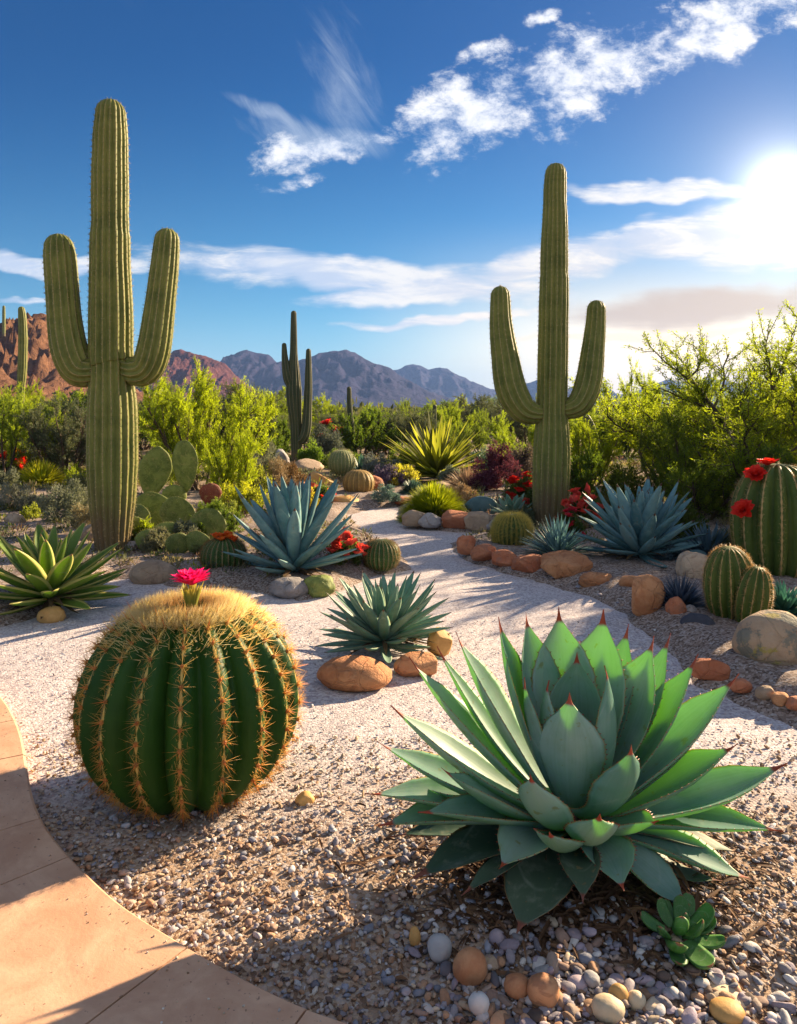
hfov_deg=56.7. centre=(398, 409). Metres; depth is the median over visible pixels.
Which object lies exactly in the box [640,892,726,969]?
succulent
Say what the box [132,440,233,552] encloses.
prickly pear
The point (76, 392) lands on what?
scrub tree
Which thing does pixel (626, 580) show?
edging stone
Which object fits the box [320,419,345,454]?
red flowers
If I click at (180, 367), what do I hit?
mountain
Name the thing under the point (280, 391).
scrub tree
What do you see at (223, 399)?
scrub tree
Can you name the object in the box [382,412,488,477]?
desert spoon
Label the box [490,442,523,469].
shrub
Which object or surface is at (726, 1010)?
pebble
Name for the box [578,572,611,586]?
edging stone
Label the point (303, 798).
pebble
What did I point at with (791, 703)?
edging stone
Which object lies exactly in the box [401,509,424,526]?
edging stone
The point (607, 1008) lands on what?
pebble
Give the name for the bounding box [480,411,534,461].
palo verde
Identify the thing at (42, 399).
scrub tree
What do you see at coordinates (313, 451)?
shrub
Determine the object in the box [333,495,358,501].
rock
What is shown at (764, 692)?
edging stone
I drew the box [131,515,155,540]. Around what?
shrub
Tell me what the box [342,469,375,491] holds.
barrel cactus
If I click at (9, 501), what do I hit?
shrub
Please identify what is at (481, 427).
desert shrub
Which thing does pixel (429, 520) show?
edging stone
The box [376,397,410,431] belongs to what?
scrub tree
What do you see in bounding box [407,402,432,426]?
scrub tree
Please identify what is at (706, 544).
yucca
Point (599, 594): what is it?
gravel
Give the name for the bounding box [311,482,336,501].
red flowers
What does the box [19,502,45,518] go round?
shrub
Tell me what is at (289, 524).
agave
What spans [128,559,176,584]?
rock
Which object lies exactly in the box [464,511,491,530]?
edging stone
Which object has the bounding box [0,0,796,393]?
sky
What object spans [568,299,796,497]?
palo verde
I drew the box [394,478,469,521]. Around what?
grass tussock
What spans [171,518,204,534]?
shrub
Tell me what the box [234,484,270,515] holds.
shrub
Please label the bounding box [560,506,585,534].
red flowers
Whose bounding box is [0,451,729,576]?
ground cover
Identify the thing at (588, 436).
palo verde
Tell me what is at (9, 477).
shrub
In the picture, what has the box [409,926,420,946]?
pebble
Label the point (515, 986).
pebble
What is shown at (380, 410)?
scrub tree
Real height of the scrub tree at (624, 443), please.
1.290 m
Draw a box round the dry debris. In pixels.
[267,780,796,1023]
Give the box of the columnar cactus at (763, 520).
[726,458,796,577]
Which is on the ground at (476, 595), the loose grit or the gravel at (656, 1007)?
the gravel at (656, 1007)
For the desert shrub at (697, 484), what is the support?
on the garden bed at (689, 642)
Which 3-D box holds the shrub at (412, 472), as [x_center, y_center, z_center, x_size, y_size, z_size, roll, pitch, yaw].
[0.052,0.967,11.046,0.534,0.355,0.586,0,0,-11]
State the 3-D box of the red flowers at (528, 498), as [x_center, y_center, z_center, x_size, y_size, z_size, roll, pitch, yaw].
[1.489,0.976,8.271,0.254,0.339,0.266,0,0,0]
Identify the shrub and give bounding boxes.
[0,465,21,487]
[0,482,37,510]
[0,491,15,507]
[13,392,145,477]
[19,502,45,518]
[28,493,62,513]
[38,445,72,470]
[39,478,88,523]
[56,471,87,496]
[61,463,86,484]
[70,502,90,529]
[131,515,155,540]
[137,525,171,553]
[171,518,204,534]
[189,498,244,536]
[190,538,213,553]
[208,496,239,523]
[219,479,261,509]
[234,458,274,492]
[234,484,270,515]
[252,435,282,472]
[254,417,290,457]
[255,455,296,491]
[276,461,307,486]
[294,438,324,465]
[303,423,347,461]
[309,487,319,508]
[320,448,335,468]
[328,449,359,472]
[355,406,402,455]
[360,451,402,474]
[370,482,401,502]
[373,463,411,485]
[387,442,421,469]
[387,462,421,485]
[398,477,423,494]
[437,407,490,456]
[437,464,460,481]
[446,481,477,502]
[463,446,492,471]
[465,439,525,490]
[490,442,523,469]
[504,440,532,483]
[513,503,537,523]
[549,506,587,528]
[569,443,618,499]
[582,414,599,449]
[595,462,663,500]
[598,494,611,512]
[631,403,790,521]
[651,544,681,560]
[671,502,710,539]
[710,526,731,552]
[756,441,796,466]
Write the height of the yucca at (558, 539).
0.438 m
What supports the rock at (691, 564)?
on the garden bed at (689, 642)
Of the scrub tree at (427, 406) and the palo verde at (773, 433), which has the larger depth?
the scrub tree at (427, 406)
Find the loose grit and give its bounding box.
[1,708,320,1023]
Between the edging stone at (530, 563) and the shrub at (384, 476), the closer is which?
the edging stone at (530, 563)
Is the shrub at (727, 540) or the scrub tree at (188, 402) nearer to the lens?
the shrub at (727, 540)
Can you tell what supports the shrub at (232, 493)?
on the garden bed at (250, 578)
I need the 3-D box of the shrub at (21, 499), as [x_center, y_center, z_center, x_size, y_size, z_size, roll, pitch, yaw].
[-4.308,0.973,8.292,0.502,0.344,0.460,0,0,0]
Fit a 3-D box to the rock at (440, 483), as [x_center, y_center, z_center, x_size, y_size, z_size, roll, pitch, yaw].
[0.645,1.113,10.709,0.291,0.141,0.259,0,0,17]
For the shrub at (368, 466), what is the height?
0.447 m
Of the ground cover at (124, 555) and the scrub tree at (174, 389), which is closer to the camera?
the ground cover at (124, 555)
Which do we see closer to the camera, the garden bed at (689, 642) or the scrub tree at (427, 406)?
the garden bed at (689, 642)
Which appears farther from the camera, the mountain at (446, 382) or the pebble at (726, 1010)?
the mountain at (446, 382)
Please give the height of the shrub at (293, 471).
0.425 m
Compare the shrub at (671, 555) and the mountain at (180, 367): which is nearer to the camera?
the shrub at (671, 555)
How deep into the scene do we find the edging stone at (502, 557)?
5.50 m
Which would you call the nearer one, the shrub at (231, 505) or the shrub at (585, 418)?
the shrub at (231, 505)
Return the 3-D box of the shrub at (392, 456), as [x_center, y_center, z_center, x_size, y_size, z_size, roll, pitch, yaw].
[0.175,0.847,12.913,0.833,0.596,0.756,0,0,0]
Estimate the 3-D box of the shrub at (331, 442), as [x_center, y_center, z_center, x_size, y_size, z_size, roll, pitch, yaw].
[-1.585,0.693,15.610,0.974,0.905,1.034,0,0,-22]
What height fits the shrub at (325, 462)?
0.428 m
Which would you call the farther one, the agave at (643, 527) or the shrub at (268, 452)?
the shrub at (268, 452)
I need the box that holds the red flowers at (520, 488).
[500,471,531,499]
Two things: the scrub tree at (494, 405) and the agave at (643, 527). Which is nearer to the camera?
the agave at (643, 527)
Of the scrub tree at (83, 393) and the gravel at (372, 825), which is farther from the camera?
the scrub tree at (83, 393)
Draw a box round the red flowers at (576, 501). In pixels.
[558,483,603,527]
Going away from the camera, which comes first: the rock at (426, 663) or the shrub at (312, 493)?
the rock at (426, 663)
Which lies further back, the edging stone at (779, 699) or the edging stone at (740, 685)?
the edging stone at (740, 685)
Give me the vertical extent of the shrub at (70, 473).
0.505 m
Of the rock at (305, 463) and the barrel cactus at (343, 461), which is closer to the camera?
the barrel cactus at (343, 461)
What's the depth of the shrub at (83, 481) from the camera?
9.30 m
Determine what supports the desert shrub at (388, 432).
on the ground at (476, 595)
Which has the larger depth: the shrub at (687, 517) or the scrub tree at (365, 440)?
the scrub tree at (365, 440)
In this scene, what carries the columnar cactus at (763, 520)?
on the garden bed at (689, 642)
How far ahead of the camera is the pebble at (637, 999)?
1.48 m
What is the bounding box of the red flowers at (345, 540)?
[326,527,370,565]
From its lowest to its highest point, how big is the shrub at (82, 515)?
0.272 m
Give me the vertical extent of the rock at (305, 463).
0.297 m
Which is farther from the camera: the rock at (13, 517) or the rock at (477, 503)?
the rock at (477, 503)
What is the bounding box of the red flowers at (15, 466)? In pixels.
[0,450,31,473]
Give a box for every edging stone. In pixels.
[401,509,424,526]
[418,513,441,527]
[441,510,467,528]
[456,535,475,554]
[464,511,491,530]
[470,544,496,560]
[491,549,516,566]
[511,553,540,572]
[540,550,592,578]
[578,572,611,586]
[619,575,635,586]
[631,574,665,615]
[691,658,730,680]
[730,678,752,692]
[755,685,774,699]
[771,692,789,706]
[786,696,796,710]
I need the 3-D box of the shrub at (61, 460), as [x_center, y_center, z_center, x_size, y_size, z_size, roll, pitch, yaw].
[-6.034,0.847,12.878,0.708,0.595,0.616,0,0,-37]
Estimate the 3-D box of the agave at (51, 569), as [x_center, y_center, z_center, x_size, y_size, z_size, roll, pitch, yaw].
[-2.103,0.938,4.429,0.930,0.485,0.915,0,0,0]
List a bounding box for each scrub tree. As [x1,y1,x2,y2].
[0,378,43,414]
[0,393,35,447]
[21,393,70,427]
[39,386,71,417]
[40,388,85,419]
[41,389,144,449]
[137,399,152,449]
[139,389,219,446]
[166,381,185,398]
[187,390,285,452]
[193,380,316,453]
[248,385,303,413]
[264,391,332,448]
[278,391,343,422]
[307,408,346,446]
[327,400,360,424]
[327,406,408,457]
[357,402,394,425]
[360,405,423,454]
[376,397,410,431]
[388,408,437,448]
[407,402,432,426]
[417,399,464,429]
[418,397,477,445]
[437,393,488,423]
[440,392,511,440]
[486,395,515,432]
[486,396,536,448]
[568,406,613,446]
[575,406,607,436]
[595,408,649,456]
[596,422,633,457]
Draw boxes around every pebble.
[295,791,314,805]
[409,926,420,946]
[427,933,451,963]
[453,947,486,985]
[468,991,489,1015]
[485,955,498,972]
[489,928,505,946]
[504,973,527,999]
[527,972,559,1007]
[567,973,587,989]
[591,993,624,1023]
[608,983,628,999]
[628,990,645,1011]
[709,996,745,1023]
[711,984,745,1007]
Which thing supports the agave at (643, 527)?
on the garden bed at (689, 642)
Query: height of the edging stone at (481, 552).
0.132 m
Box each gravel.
[0,618,796,854]
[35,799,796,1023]
[401,906,796,1023]
[544,576,682,657]
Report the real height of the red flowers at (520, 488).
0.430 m
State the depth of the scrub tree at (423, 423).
17.91 m
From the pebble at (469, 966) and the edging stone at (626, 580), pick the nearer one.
the pebble at (469, 966)
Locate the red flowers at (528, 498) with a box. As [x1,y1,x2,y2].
[522,483,532,510]
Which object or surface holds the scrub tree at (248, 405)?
on the ground at (476, 595)
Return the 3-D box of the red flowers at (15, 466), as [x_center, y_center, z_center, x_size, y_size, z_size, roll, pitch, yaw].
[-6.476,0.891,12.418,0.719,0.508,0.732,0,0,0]
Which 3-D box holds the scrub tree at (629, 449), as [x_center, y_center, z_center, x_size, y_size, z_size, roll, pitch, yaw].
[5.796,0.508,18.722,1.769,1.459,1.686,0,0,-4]
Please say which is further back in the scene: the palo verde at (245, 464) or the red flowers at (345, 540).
the palo verde at (245, 464)
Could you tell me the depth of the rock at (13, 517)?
7.29 m
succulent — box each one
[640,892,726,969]
[771,579,796,616]
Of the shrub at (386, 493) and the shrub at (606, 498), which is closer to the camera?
the shrub at (606, 498)
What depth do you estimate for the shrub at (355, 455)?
13.19 m
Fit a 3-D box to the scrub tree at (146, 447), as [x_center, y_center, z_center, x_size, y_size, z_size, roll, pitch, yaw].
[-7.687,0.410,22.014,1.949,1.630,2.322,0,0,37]
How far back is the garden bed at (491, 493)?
9.09 m
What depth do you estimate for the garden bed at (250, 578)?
5.40 m
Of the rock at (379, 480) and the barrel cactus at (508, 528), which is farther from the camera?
the rock at (379, 480)
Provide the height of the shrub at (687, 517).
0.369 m
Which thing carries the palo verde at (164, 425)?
on the garden bed at (250, 578)
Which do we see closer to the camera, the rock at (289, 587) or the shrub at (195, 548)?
the rock at (289, 587)
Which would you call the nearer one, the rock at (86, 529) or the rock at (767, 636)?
the rock at (767, 636)
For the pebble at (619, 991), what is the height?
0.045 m
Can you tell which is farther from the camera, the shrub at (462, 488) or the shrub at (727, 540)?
the shrub at (462, 488)
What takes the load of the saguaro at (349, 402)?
on the ground at (476, 595)
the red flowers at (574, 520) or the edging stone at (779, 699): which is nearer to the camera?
the edging stone at (779, 699)
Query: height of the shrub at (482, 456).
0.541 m
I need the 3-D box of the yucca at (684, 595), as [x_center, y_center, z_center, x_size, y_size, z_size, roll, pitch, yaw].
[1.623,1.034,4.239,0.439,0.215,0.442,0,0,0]
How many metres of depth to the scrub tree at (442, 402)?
29.41 m
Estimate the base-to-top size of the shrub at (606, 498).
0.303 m
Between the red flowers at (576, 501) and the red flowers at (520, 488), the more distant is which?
the red flowers at (520, 488)
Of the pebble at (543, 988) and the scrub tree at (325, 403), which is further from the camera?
the scrub tree at (325, 403)
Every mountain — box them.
[135,349,254,399]
[220,350,468,408]
[393,364,621,408]
[620,379,789,406]
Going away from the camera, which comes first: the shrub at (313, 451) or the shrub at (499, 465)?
the shrub at (499, 465)
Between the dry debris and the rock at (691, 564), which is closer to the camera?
the dry debris
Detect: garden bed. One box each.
[0,461,411,626]
[397,461,658,532]
[450,500,796,728]
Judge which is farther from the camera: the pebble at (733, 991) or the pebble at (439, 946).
the pebble at (439, 946)
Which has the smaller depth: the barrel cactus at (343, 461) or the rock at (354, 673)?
the rock at (354, 673)
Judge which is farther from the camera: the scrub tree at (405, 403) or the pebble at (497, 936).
the scrub tree at (405, 403)
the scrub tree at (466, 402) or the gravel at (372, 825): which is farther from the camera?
the scrub tree at (466, 402)
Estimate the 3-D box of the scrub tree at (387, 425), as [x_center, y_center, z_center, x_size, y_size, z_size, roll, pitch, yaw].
[-0.355,0.546,19.878,2.325,1.350,1.951,0,0,15]
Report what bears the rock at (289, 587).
on the garden bed at (250, 578)
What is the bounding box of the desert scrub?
[30,397,729,431]
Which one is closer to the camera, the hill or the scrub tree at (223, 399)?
the scrub tree at (223, 399)
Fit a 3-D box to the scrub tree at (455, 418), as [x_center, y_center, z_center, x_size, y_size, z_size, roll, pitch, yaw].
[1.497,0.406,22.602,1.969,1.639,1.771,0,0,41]
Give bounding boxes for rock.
[4,513,26,522]
[37,606,65,622]
[80,524,92,540]
[125,541,138,550]
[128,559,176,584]
[268,577,307,598]
[274,449,289,463]
[294,458,323,472]
[304,574,334,597]
[307,471,333,484]
[317,655,391,691]
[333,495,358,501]
[364,493,379,498]
[372,475,383,489]
[393,651,437,676]
[395,496,409,503]
[427,627,451,655]
[434,481,449,485]
[665,596,686,613]
[675,549,706,561]
[675,551,707,578]
[680,613,714,624]
[686,604,696,611]
[732,609,796,665]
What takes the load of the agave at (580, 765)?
on the dry debris
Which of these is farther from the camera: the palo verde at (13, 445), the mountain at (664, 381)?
the mountain at (664, 381)
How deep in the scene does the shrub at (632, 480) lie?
8.23 m
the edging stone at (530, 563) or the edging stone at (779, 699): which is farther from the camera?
the edging stone at (530, 563)
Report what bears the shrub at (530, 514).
on the garden bed at (491, 493)
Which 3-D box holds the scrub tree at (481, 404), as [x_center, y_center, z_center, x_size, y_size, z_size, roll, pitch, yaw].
[3.284,0.274,27.341,3.340,1.911,2.478,0,0,23]
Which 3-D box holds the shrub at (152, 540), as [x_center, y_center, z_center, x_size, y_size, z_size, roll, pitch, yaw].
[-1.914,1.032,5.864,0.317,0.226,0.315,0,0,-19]
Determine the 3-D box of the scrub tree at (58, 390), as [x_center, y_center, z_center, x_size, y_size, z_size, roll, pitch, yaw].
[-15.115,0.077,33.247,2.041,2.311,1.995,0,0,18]
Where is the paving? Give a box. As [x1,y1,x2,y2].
[0,697,346,1023]
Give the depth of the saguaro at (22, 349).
25.88 m
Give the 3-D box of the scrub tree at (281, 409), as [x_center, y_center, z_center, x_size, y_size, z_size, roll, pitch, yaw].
[-3.364,0.496,22.652,2.906,2.170,2.604,0,0,3]
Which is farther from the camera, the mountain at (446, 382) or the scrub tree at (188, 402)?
the mountain at (446, 382)
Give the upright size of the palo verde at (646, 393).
2.022 m
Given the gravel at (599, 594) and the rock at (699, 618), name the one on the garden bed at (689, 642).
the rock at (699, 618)
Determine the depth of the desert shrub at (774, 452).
6.54 m
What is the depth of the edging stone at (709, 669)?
3.22 m
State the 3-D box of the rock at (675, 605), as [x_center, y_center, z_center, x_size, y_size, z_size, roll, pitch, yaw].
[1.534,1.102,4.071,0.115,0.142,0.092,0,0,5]
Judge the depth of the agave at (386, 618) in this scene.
3.58 m
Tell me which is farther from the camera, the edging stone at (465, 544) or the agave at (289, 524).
the edging stone at (465, 544)
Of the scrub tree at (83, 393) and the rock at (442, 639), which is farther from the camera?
the scrub tree at (83, 393)
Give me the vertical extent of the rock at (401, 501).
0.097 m
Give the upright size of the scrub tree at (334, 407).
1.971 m
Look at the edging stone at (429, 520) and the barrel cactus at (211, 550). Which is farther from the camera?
the edging stone at (429, 520)
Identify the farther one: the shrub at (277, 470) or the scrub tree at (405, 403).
the scrub tree at (405, 403)
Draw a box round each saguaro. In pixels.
[2,306,5,336]
[16,306,27,404]
[42,97,181,551]
[282,311,311,461]
[347,387,354,439]
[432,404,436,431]
[488,163,606,526]
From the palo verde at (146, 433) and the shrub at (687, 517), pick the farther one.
the palo verde at (146, 433)
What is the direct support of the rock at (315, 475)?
on the garden bed at (250, 578)
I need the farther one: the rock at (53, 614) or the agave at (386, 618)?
the rock at (53, 614)
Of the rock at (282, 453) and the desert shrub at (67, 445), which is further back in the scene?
the rock at (282, 453)
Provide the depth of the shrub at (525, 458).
10.88 m
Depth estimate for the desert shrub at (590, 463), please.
8.72 m
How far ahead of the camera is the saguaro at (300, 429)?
15.09 m
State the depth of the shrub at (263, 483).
9.83 m
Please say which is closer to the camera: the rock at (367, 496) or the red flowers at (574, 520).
the red flowers at (574, 520)
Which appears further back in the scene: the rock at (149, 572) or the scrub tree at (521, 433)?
the scrub tree at (521, 433)
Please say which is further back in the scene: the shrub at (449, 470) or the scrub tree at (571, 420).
the scrub tree at (571, 420)
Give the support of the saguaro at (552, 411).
on the garden bed at (491, 493)
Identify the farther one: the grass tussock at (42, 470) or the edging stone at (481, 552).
the grass tussock at (42, 470)
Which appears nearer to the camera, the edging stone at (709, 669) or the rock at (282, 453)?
the edging stone at (709, 669)
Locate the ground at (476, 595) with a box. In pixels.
[0,431,796,1023]
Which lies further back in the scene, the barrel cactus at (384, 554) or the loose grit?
the barrel cactus at (384, 554)
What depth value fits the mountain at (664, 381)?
2405.03 m
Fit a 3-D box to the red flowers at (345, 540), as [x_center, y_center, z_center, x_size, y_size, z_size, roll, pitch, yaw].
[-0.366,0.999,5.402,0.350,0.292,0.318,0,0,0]
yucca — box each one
[518,515,600,556]
[655,571,706,609]
[677,520,731,555]
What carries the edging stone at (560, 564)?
on the garden bed at (689, 642)
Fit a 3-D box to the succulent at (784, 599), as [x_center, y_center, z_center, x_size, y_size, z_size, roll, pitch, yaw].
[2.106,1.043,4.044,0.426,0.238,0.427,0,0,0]
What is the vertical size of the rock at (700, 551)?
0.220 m
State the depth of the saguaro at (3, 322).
149.78 m
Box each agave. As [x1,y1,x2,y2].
[0,520,130,619]
[221,473,363,579]
[314,570,452,663]
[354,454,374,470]
[365,606,787,933]
[489,492,532,513]
[573,476,708,567]
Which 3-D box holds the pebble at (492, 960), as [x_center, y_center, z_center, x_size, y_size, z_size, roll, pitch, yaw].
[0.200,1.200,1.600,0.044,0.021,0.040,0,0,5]
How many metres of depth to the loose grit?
1.51 m
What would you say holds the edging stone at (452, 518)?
on the garden bed at (491, 493)
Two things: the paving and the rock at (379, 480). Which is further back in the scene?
the rock at (379, 480)
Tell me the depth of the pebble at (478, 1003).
1.47 m
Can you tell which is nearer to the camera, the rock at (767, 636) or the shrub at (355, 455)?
the rock at (767, 636)
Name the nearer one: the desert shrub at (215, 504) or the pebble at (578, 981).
the pebble at (578, 981)
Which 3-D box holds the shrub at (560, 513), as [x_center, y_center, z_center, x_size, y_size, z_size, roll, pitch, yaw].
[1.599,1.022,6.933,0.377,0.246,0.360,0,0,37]
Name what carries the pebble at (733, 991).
on the gravel at (656, 1007)
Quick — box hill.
[0,312,149,404]
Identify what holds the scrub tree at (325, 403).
on the ground at (476, 595)
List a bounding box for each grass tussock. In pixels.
[14,457,69,486]
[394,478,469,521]
[439,462,492,489]
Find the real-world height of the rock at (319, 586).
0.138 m
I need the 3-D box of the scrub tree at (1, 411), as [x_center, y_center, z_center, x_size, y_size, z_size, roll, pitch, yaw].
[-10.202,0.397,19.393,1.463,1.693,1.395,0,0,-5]
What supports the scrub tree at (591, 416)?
on the ground at (476, 595)
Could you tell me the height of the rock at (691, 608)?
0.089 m
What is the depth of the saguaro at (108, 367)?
5.81 m
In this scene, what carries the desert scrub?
on the ground at (476, 595)
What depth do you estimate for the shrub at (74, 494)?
7.40 m
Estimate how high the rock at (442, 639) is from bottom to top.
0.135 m
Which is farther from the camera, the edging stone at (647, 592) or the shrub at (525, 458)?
the shrub at (525, 458)
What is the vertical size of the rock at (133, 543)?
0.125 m
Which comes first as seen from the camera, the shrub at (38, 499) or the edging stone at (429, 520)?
the edging stone at (429, 520)
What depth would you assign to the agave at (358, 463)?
12.51 m
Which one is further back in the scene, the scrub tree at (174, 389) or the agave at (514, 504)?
the scrub tree at (174, 389)
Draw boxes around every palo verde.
[0,381,66,475]
[137,356,278,490]
[138,378,206,471]
[195,424,262,501]
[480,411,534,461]
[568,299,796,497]
[570,417,623,485]
[615,355,732,488]
[618,373,796,501]
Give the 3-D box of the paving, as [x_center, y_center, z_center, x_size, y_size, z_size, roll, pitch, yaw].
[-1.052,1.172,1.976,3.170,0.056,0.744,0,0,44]
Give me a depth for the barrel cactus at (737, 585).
3.93 m
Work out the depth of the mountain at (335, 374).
1117.09 m
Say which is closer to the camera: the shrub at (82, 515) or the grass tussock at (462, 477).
the shrub at (82, 515)
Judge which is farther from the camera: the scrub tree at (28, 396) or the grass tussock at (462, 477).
the scrub tree at (28, 396)
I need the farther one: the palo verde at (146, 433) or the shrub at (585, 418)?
the shrub at (585, 418)
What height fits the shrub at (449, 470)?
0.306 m
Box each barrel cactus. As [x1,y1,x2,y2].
[60,567,310,830]
[198,530,247,568]
[326,448,356,474]
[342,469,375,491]
[362,537,401,570]
[488,510,535,545]
[700,544,774,621]
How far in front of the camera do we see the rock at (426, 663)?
3.33 m
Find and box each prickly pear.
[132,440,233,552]
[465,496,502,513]
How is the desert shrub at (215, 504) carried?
on the garden bed at (250, 578)

